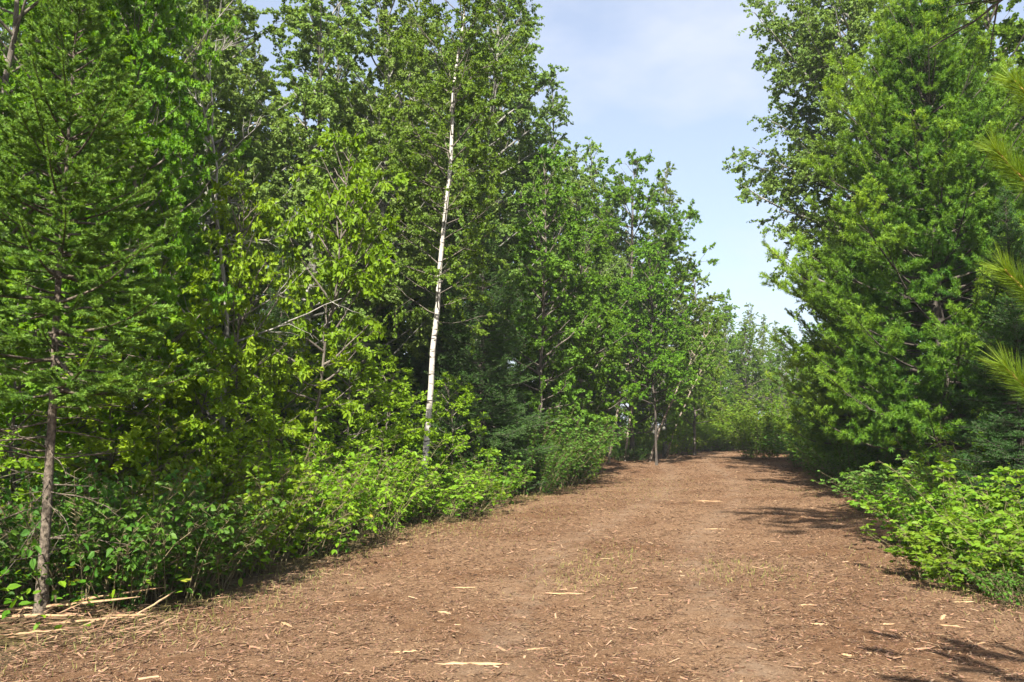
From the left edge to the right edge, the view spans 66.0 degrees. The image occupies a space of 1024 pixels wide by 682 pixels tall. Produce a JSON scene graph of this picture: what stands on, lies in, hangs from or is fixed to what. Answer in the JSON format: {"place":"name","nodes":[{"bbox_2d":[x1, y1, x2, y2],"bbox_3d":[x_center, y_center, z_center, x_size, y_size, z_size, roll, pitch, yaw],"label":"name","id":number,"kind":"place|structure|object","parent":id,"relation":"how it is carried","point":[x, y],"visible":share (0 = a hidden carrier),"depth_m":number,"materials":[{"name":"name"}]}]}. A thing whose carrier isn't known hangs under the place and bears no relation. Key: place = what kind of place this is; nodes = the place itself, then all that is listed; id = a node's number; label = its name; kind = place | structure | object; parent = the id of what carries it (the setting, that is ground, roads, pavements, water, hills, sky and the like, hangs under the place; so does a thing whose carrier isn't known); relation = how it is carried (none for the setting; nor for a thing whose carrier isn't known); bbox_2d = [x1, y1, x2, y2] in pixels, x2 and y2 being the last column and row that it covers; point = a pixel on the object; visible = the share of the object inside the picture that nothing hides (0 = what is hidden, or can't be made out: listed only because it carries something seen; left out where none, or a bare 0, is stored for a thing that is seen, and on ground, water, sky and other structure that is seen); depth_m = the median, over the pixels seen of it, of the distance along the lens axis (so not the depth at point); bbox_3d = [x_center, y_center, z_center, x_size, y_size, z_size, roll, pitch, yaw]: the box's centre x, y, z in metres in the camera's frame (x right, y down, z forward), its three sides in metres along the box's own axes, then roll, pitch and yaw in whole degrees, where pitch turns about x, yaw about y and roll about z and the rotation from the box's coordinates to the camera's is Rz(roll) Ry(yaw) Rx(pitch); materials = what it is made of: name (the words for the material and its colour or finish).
{"place":"outdoors","nodes":[
{"label":"outdoors","id":0,"kind":"place"},
{"bbox_2d":[0,450,1023,681],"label":"path","id":1,"kind":"structure","parent":0,"point":[652,652],"depth_m":6.75,"materials":[{"name":"brown soil"}]},
{"bbox_2d":[0,450,1023,681],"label":"wood chips","id":2,"kind":"object","parent":1,"relation":"on","point":[111,622],"visible":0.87,"depth_m":6.53,"materials":[{"name":"brown wood"}]},
{"bbox_2d":[0,425,1023,668],"bbox_3d":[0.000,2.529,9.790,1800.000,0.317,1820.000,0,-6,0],"label":"ground","id":3,"kind":"structure","parent":0,"point":[253,579],"depth_m":7.63,"materials":[{"name":"brown soil"}]},
{"bbox_2d":[0,206,76,504],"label":"spruce tree","id":4,"kind":"object","parent":3,"relation":"on","point":[5,472],"visible":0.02,"depth_m":13.75,"materials":[{"name":"green plant"}]},
{"bbox_2d":[0,266,153,538],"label":"hazel tree","id":5,"kind":"object","parent":3,"relation":"on","point":[63,442],"visible":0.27,"depth_m":7.91,"materials":[{"name":"green plant"}]},
{"bbox_2d":[0,491,161,612],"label":"dark shrub","id":6,"kind":"object","parent":3,"relation":"on","point":[17,542],"visible":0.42,"depth_m":6.49,"materials":[{"name":"green plant"}]},
{"bbox_2d":[0,0,210,619],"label":"fir tree","id":7,"kind":"object","parent":3,"relation":"on","point":[80,384],"visible":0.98,"depth_m":6.29,"materials":[{"name":"green plant"}]},
{"bbox_2d":[0,0,212,501],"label":"maple tree","id":8,"kind":"object","parent":3,"relation":"on","point":[14,95],"visible":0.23,"depth_m":8.77,"materials":[{"name":"green plant"}]},
{"bbox_2d":[0,303,212,525],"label":"hazel tree","id":9,"kind":"object","parent":3,"relation":"on","point":[126,455],"visible":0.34,"depth_m":8.36,"materials":[{"name":"green plant"}]},
{"bbox_2d":[0,457,214,616],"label":"dark shrub","id":10,"kind":"object","parent":3,"relation":"on","point":[106,490],"visible":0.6,"depth_m":6.56,"materials":[{"name":"green plant"}]},
{"bbox_2d":[0,0,221,482],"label":"maple tree","id":11,"kind":"object","parent":3,"relation":"on","point":[197,246],"visible":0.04,"depth_m":11.98,"materials":[{"name":"green plant"}]},
{"bbox_2d":[12,0,251,505],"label":"maple tree","id":12,"kind":"object","parent":3,"relation":"on","point":[171,193],"visible":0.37,"depth_m":9.60,"materials":[{"name":"green plant"}]},
{"bbox_2d":[32,5,265,360],"bbox_3d":[-7.051,-3.495,15.386,4.268,12.993,4.151,2,-6,-22],"label":"aspen tree","id":13,"kind":"object","parent":3,"relation":"on","point":[250,154],"visible":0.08,"depth_m":15.49,"materials":[{"name":"green plant"}]},
{"bbox_2d":[20,470,282,612],"bbox_3d":[-3.361,1.769,7.222,2.015,1.201,2.159,-2,-6,19],"label":"dark shrub","id":14,"kind":"object","parent":3,"relation":"on","point":[133,564],"visible":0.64,"depth_m":6.81,"materials":[{"name":"green plant"}]},
{"bbox_2d":[60,256,269,511],"bbox_3d":[-4.102,0.708,9.312,1.865,3.597,2.464,-5,-8,39],"label":"hazel tree","id":15,"kind":"object","parent":3,"relation":"on","point":[212,435],"visible":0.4,"depth_m":9.43,"materials":[{"name":"green plant"}]},
{"bbox_2d":[53,399,302,562],"bbox_3d":[-3.811,1.614,8.916,2.298,1.886,2.324,-4,-7,31],"label":"leafy shrub","id":16,"kind":"object","parent":3,"relation":"on","point":[174,463],"visible":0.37,"depth_m":8.73,"materials":[{"name":"green plant"}]},
{"bbox_2d":[72,488,309,596],"bbox_3d":[-3.222,1.947,7.678,2.174,0.958,2.133,-1,-6,6],"label":"dark shrub","id":17,"kind":"object","parent":3,"relation":"on","point":[231,564],"visible":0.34,"depth_m":7.48,"materials":[{"name":"green plant"}]},
{"bbox_2d":[122,336,278,545],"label":"hazel tree","id":18,"kind":"object","parent":3,"relation":"on","point":[225,399],"visible":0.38,"depth_m":9.82,"materials":[{"name":"green plant"}]},
{"bbox_2d":[119,0,283,476],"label":"aspen tree","id":19,"kind":"object","parent":3,"relation":"on","point":[224,84],"visible":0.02,"depth_m":21.55,"materials":[{"name":"green plant"}]},
{"bbox_2d":[163,216,257,464],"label":"spruce tree","id":20,"kind":"object","parent":3,"relation":"on","point":[223,327],"visible":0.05,"depth_m":17.91,"materials":[{"name":"green plant"}]},
{"bbox_2d":[138,170,320,523],"bbox_3d":[-3.802,0.163,10.684,1.856,4.972,2.452,-2,-6,20],"label":"hazel tree","id":21,"kind":"object","parent":3,"relation":"on","point":[241,264],"visible":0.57,"depth_m":10.63,"materials":[{"name":"green plant"}]},
{"bbox_2d":[105,0,357,496],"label":"dead tree","id":22,"kind":"object","parent":3,"relation":"on","point":[222,421],"visible":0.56,"depth_m":10.94,"materials":[{"name":"grey wood"}]},
{"bbox_2d":[133,0,332,474],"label":"aspen tree","id":23,"kind":"object","parent":3,"relation":"on","point":[227,70],"visible":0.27,"depth_m":15.97,"materials":[{"name":"green plant"}]},
{"bbox_2d":[175,398,340,549],"bbox_3d":[-3.345,1.728,10.399,2.284,1.956,2.364,-3,-7,29],"label":"leafy shrub","id":24,"kind":"object","parent":3,"relation":"on","point":[285,443],"visible":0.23,"depth_m":10.18,"materials":[{"name":"green plant"}]},
{"bbox_2d":[146,466,372,574],"bbox_3d":[-2.823,1.925,8.625,2.411,1.224,2.108,-2,-6,17],"label":"leafy shrub","id":25,"kind":"object","parent":3,"relation":"on","point":[272,544],"visible":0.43,"depth_m":8.39,"materials":[{"name":"green plant"}]},
{"bbox_2d":[215,37,324,328],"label":"aspen tree","id":26,"kind":"object","parent":3,"relation":"on","point":[252,56],"visible":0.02,"depth_m":25.13,"materials":[{"name":"green plant"}]},
{"bbox_2d":[192,312,356,502],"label":"hazel tree","id":27,"kind":"object","parent":3,"relation":"on","point":[284,386],"visible":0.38,"depth_m":11.43,"materials":[{"name":"green plant"}]},
{"bbox_2d":[229,221,323,478],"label":"spruce tree","id":28,"kind":"object","parent":3,"relation":"on","point":[281,316],"visible":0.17,"depth_m":14.56,"materials":[{"name":"green plant"}]},
{"bbox_2d":[195,0,406,450],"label":"aspen tree","id":29,"kind":"object","parent":3,"relation":"on","point":[317,107],"visible":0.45,"depth_m":17.11,"materials":[{"name":"green plant"}]},
{"bbox_2d":[210,441,400,560],"bbox_3d":[-2.594,1.972,9.810,2.218,1.434,2.194,5,-8,-39],"label":"leafy shrub","id":30,"kind":"object","parent":3,"relation":"on","point":[356,504],"visible":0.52,"depth_m":9.60,"materials":[{"name":"green plant"}]},
{"bbox_2d":[243,436,408,531],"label":"leafy shrub","id":31,"kind":"object","parent":3,"relation":"on","point":[349,463],"visible":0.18,"depth_m":11.30,"materials":[{"name":"green plant"}]},
{"bbox_2d":[236,127,416,528],"bbox_3d":[-2.643,-0.271,11.639,2.196,6.036,2.159,-5,-8,38],"label":"hazel tree","id":32,"kind":"object","parent":3,"relation":"on","point":[349,242],"visible":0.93,"depth_m":11.59,"materials":[{"name":"green plant"}]},
{"bbox_2d":[299,319,362,473],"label":"young aspen tree","id":33,"kind":"object","parent":3,"relation":"on","point":[336,378],"visible":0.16,"depth_m":17.94,"materials":[{"name":"green plant"}]},
{"bbox_2d":[255,0,434,327],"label":"aspen tree","id":34,"kind":"object","parent":3,"relation":"on","point":[341,71],"visible":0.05,"depth_m":23.89,"materials":[{"name":"green plant"}]},
{"bbox_2d":[265,316,437,492],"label":"hazel tree","id":35,"kind":"object","parent":3,"relation":"on","point":[369,368],"visible":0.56,"depth_m":13.15,"materials":[{"name":"green plant"}]},
{"bbox_2d":[298,444,434,540],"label":"leafy shrub","id":36,"kind":"object","parent":3,"relation":"on","point":[392,516],"visible":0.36,"depth_m":11.06,"materials":[{"name":"green plant"}]},
{"bbox_2d":[330,297,417,463],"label":"young aspen tree","id":37,"kind":"object","parent":3,"relation":"on","point":[392,347],"visible":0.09,"depth_m":18.73,"materials":[{"name":"green plant"}]},
{"bbox_2d":[289,0,469,455],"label":"aspen tree","id":38,"kind":"object","parent":3,"relation":"on","point":[394,71],"visible":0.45,"depth_m":18.51,"materials":[{"name":"green plant"}]},
{"bbox_2d":[339,356,427,489],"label":"hazel tree","id":39,"kind":"object","parent":3,"relation":"on","point":[407,396],"visible":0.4,"depth_m":16.50,"materials":[{"name":"green plant"}]},
{"bbox_2d":[306,424,468,525],"bbox_3d":[-2.186,2.133,12.636,2.324,1.584,2.298,-4,-7,32],"label":"leafy shrub","id":40,"kind":"object","parent":3,"relation":"on","point":[403,464],"visible":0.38,"depth_m":12.57,"materials":[{"name":"green plant"}]},
{"bbox_2d":[349,227,435,484],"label":"spruce tree","id":41,"kind":"object","parent":3,"relation":"on","point":[382,312],"visible":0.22,"depth_m":18.86,"materials":[{"name":"green plant"}]},
{"bbox_2d":[329,0,505,415],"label":"aspen tree","id":42,"kind":"object","parent":3,"relation":"on","point":[400,10],"visible":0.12,"depth_m":24.62,"materials":[{"name":"green plant"}]},
{"bbox_2d":[366,454,491,522],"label":"berry shrub","id":43,"kind":"object","parent":3,"relation":"on","point":[460,504],"visible":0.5,"depth_m":12.89,"materials":[{"name":"green plant"}]},
{"bbox_2d":[390,227,494,471],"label":"spruce tree","id":44,"kind":"object","parent":3,"relation":"on","point":[443,348],"visible":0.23,"depth_m":21.92,"materials":[{"name":"green plant"}]},
{"bbox_2d":[352,0,544,480],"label":"birch tree","id":45,"kind":"object","parent":3,"relation":"on","point":[446,86],"visible":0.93,"depth_m":15.67,"materials":[{"name":"green plant"}]},
{"bbox_2d":[409,371,501,479],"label":"hazel tree","id":46,"kind":"object","parent":3,"relation":"on","point":[443,445],"visible":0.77,"depth_m":16.41,"materials":[{"name":"green plant"}]},
{"bbox_2d":[407,462,510,514],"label":"leafy shrub","id":47,"kind":"object","parent":3,"relation":"on","point":[483,488],"visible":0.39,"depth_m":14.13,"materials":[{"name":"green plant"}]},
{"bbox_2d":[415,444,535,506],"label":"berry shrub","id":48,"kind":"object","parent":3,"relation":"on","point":[514,483],"visible":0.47,"depth_m":15.44,"materials":[{"name":"green plant"}]},
{"bbox_2d":[407,171,560,493],"bbox_3d":[-0.761,-0.236,17.916,3.514,7.542,3.513,3,-6,-23],"label":"spruce tree","id":49,"kind":"object","parent":3,"relation":"on","point":[492,387],"visible":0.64,"depth_m":17.50,"materials":[{"name":"green plant"}]},
{"bbox_2d":[380,0,589,450],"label":"aspen tree","id":50,"kind":"object","parent":3,"relation":"on","point":[523,112],"visible":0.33,"depth_m":25.47,"materials":[{"name":"green plant"}]},
{"bbox_2d":[0,428,1022,630],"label":"undergrowth","id":51,"kind":"object","parent":3,"relation":"on","point":[55,592],"visible":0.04,"depth_m":8.16,"materials":[{"name":"green plant"}]},
{"bbox_2d":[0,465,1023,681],"bbox_3d":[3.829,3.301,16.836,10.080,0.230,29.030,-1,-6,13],"label":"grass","id":52,"kind":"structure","parent":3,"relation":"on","point":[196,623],"depth_m":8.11,"materials":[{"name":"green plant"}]},
{"bbox_2d":[488,258,556,453],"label":"spruce tree","id":53,"kind":"object","parent":3,"relation":"on","point":[533,383],"visible":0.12,"depth_m":23.88,"materials":[{"name":"green plant"}]},
{"bbox_2d":[447,1,598,409],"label":"aspen tree","id":54,"kind":"object","parent":3,"relation":"on","point":[502,145],"visible":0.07,"depth_m":28.77,"materials":[{"name":"green plant"}]},
{"bbox_2d":[453,425,592,495],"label":"dark shrub","id":55,"kind":"object","parent":3,"relation":"on","point":[552,483],"visible":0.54,"depth_m":17.37,"materials":[{"name":"green plant"}]},
{"bbox_2d":[450,400,616,490],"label":"dark shrub","id":56,"kind":"object","parent":3,"relation":"on","point":[573,433],"visible":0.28,"depth_m":19.20,"materials":[{"name":"green plant"}]},
{"bbox_2d":[476,144,606,483],"bbox_3d":[0.644,-0.787,21.415,3.828,9.212,4.202,-5,-8,38],"label":"young aspen tree","id":57,"kind":"object","parent":3,"relation":"on","point":[539,343],"visible":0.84,"depth_m":21.08,"materials":[{"name":"green plant"}]},
{"bbox_2d":[487,409,634,485],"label":"dark shrub","id":58,"kind":"object","parent":3,"relation":"on","point":[588,467],"visible":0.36,"depth_m":20.48,"materials":[{"name":"green plant"}]},
{"bbox_2d":[512,72,628,405],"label":"aspen tree","id":59,"kind":"object","parent":3,"relation":"on","point":[612,269],"visible":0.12,"depth_m":32.79,"materials":[{"name":"green plant"}]},
{"bbox_2d":[524,182,645,472],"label":"young aspen tree","id":60,"kind":"object","parent":3,"relation":"on","point":[607,317],"visible":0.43,"depth_m":24.85,"materials":[{"name":"green plant"}]},
{"bbox_2d":[536,136,661,456],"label":"aspen tree","id":61,"kind":"object","parent":3,"relation":"on","point":[591,170],"visible":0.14,"depth_m":37.55,"materials":[{"name":"green plant"}]},
{"bbox_2d":[593,279,660,463],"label":"birch tree","id":62,"kind":"object","parent":3,"relation":"on","point":[609,374],"visible":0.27,"depth_m":31.50,"materials":[{"name":"green plant"}]},
{"bbox_2d":[603,445,657,460],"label":"dark shrub","id":63,"kind":"object","parent":3,"relation":"on","point":[637,454],"visible":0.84,"depth_m":33.15,"materials":[{"name":"green plant"}]},
{"bbox_2d":[554,149,718,458],"bbox_3d":[5.293,-1.849,35.164,7.474,14.210,7.051,-4,-7,33],"label":"maple tree","id":64,"kind":"object","parent":3,"relation":"on","point":[673,233],"visible":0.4,"depth_m":34.96,"materials":[{"name":"green plant"}]},
{"bbox_2d":[599,234,700,464],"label":"young aspen tree","id":65,"kind":"object","parent":3,"relation":"on","point":[657,366],"visible":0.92,"depth_m":30.24,"materials":[{"name":"green plant"}]},
{"bbox_2d":[630,161,718,456],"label":"aspen tree","id":66,"kind":"object","parent":3,"relation":"on","point":[698,310],"visible":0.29,"depth_m":38.01,"materials":[{"name":"green plant"}]},
{"bbox_2d":[647,428,714,454],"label":"leafy shrub","id":67,"kind":"object","parent":3,"relation":"on","point":[676,449],"visible":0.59,"depth_m":40.43,"materials":[{"name":"green plant"}]},
{"bbox_2d":[648,306,724,461],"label":"birch tree","id":68,"kind":"object","parent":3,"relation":"on","point":[696,341],"visible":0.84,"depth_m":32.85,"materials":[{"name":"green plant"}]},
{"bbox_2d":[656,269,729,454],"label":"young aspen tree","id":69,"kind":"object","parent":3,"relation":"on","point":[718,373],"visible":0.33,"depth_m":40.02,"materials":[{"name":"green plant"}]},
{"bbox_2d":[664,330,725,458],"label":"birch tree","id":70,"kind":"object","parent":3,"relation":"on","point":[707,360],"visible":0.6,"depth_m":36.17,"materials":[{"name":"green plant"}]},
{"bbox_2d":[692,303,728,447],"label":"young aspen tree","id":71,"kind":"object","parent":3,"relation":"on","point":[719,353],"visible":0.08,"depth_m":52.05,"materials":[{"name":"green plant"}]},
{"bbox_2d":[700,357,738,439],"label":"young aspen tree","id":72,"kind":"object","parent":3,"relation":"on","point":[720,389],"visible":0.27,"depth_m":47.95,"materials":[{"name":"green plant"}]},
{"bbox_2d":[658,411,783,450],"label":"leafy shrub","id":73,"kind":"object","parent":3,"relation":"on","point":[715,436],"visible":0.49,"depth_m":45.33,"materials":[{"name":"green plant"}]},
{"bbox_2d":[709,288,764,410],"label":"young aspen tree","id":74,"kind":"object","parent":3,"relation":"on","point":[732,347],"visible":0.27,"depth_m":57.58,"materials":[{"name":"green plant"}]},
{"bbox_2d":[723,324,768,423],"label":"young aspen tree","id":75,"kind":"object","parent":3,"relation":"on","point":[754,366],"visible":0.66,"depth_m":54.88,"materials":[{"name":"green plant"}]},
{"bbox_2d":[730,302,770,405],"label":"aspen tree","id":76,"kind":"object","parent":3,"relation":"on","point":[747,321],"visible":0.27,"depth_m":64.20,"materials":[{"name":"green plant"}]},
{"bbox_2d":[694,380,808,459],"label":"leafy shrub","id":77,"kind":"object","parent":3,"relation":"on","point":[768,423],"visible":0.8,"depth_m":34.07,"materials":[{"name":"green plant"}]},
{"bbox_2d":[754,351,785,430],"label":"young aspen tree","id":78,"kind":"object","parent":3,"relation":"on","point":[769,367],"visible":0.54,"depth_m":57.33,"materials":[{"name":"green plant"}]},
{"bbox_2d":[760,325,799,415],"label":"young aspen tree","id":79,"kind":"object","parent":3,"relation":"on","point":[780,353],"visible":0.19,"depth_m":60.50,"materials":[{"name":"green plant"}]},
{"bbox_2d":[755,421,867,470],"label":"dark shrub","id":80,"kind":"object","parent":3,"relation":"on","point":[785,448],"visible":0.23,"depth_m":27.33,"materials":[{"name":"green plant"}]},
{"bbox_2d":[764,199,931,474],"bbox_3d":[10.453,-0.186,24.605,4.714,8.712,4.933,1,-6,-7],"label":"pine tree","id":81,"kind":"object","parent":3,"relation":"on","point":[808,395],"visible":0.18,"depth_m":24.27,"materials":[{"name":"green plant"}]},
{"bbox_2d":[778,429,935,485],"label":"dark shrub","id":82,"kind":"object","parent":3,"relation":"on","point":[851,455],"visible":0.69,"depth_m":20.16,"materials":[{"name":"green plant"}]},
{"bbox_2d":[722,0,1022,481],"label":"aspen tree","id":83,"kind":"object","parent":3,"relation":"on","point":[813,41],"visible":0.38,"depth_m":21.50,"materials":[{"name":"green plant"}]},
{"bbox_2d":[810,464,969,511],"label":"fern shrub","id":84,"kind":"object","parent":3,"relation":"on","point":[854,485],"visible":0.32,"depth_m":14.42,"materials":[{"name":"green plant"}]},
{"bbox_2d":[758,0,1023,478],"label":"pine tree","id":85,"kind":"object","parent":3,"relation":"on","point":[946,172],"visible":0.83,"depth_m":15.80,"materials":[{"name":"green plant"}]},
{"bbox_2d":[863,305,933,479],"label":"spruce tree","id":86,"kind":"object","parent":3,"relation":"on","point":[893,430],"visible":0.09,"depth_m":20.69,"materials":[{"name":"green plant"}]},
{"bbox_2d":[840,453,1015,516],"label":"fern shrub","id":87,"kind":"object","parent":3,"relation":"on","point":[880,488],"visible":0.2,"depth_m":13.25,"materials":[{"name":"green plant"}]},
{"bbox_2d":[839,463,1020,555],"bbox_3d":[5.380,2.108,9.795,2.071,1.137,2.215,0,-6,3],"label":"berry shrub","id":88,"kind":"object","parent":3,"relation":"on","point":[911,510],"visible":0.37,"depth_m":9.90,"materials":[{"name":"green plant"}]},
{"bbox_2d":[852,458,1023,569],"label":"berry shrub","id":89,"kind":"object","parent":3,"relation":"on","point":[930,527],"visible":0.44,"depth_m":8.96,"materials":[{"name":"green plant"}]},
{"bbox_2d":[860,507,1023,594],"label":"berry shrub","id":90,"kind":"object","parent":3,"relation":"on","point":[919,557],"visible":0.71,"depth_m":7.80,"materials":[{"name":"green plant"}]},
{"bbox_2d":[889,407,1013,516],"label":"leafy shrub","id":91,"kind":"object","parent":3,"relation":"on","point":[943,449],"visible":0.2,"depth_m":11.97,"materials":[{"name":"green plant"}]},
{"bbox_2d":[908,0,1002,67],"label":"spruce tree","id":92,"kind":"object","parent":3,"relation":"on","point":[972,7],"visible":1,"depth_m":7.66,"materials":[{"name":"green plant"}]},
{"bbox_2d":[893,0,1023,389],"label":"young aspen tree","id":93,"kind":"object","parent":3,"relation":"on","point":[1010,32],"visible":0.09,"depth_m":18.67,"materials":[{"name":"green plant"}]},
{"bbox_2d":[931,186,1023,527],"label":"spruce tree","id":94,"kind":"object","parent":3,"relation":"on","point":[1012,439],"visible":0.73,"depth_m":10.41,"materials":[{"name":"green plant"}]},
{"bbox_2d":[934,496,1023,594],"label":"berry shrub","id":95,"kind":"object","parent":3,"relation":"on","point":[997,520],"visible":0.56,"depth_m":7.66,"materials":[{"name":"green plant"}]},
{"bbox_2d":[937,218,1023,480],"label":"spruce tree","id":96,"kind":"object","parent":3,"relation":"on","point":[967,414],"visible":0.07,"depth_m":15.14,"materials":[{"name":"green plant"}]},
{"bbox_2d":[951,552,1023,610],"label":"dark shrub","id":97,"kind":"object","parent":3,"relation":"on","point":[979,582],"visible":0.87,"depth_m":6.90,"materials":[{"name":"green plant"}]},
{"bbox_2d":[968,56,1023,404],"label":"pine tree","id":98,"kind":"object","parent":3,"relation":"on","point":[1016,170],"visible":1,"depth_m":3.10,"materials":[{"name":"green plant"}]},
{"bbox_2d":[979,466,1023,547],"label":"berry shrub","id":99,"kind":"object","parent":3,"relation":"on","point":[1018,508],"visible":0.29,"depth_m":8.99,"materials":[{"name":"green plant"}]},
{"bbox_2d":[0,0,1023,424],"label":"sky","id":100,"kind":"structure","parent":0,"point":[675,79],"materials":[{"name":"blue"}]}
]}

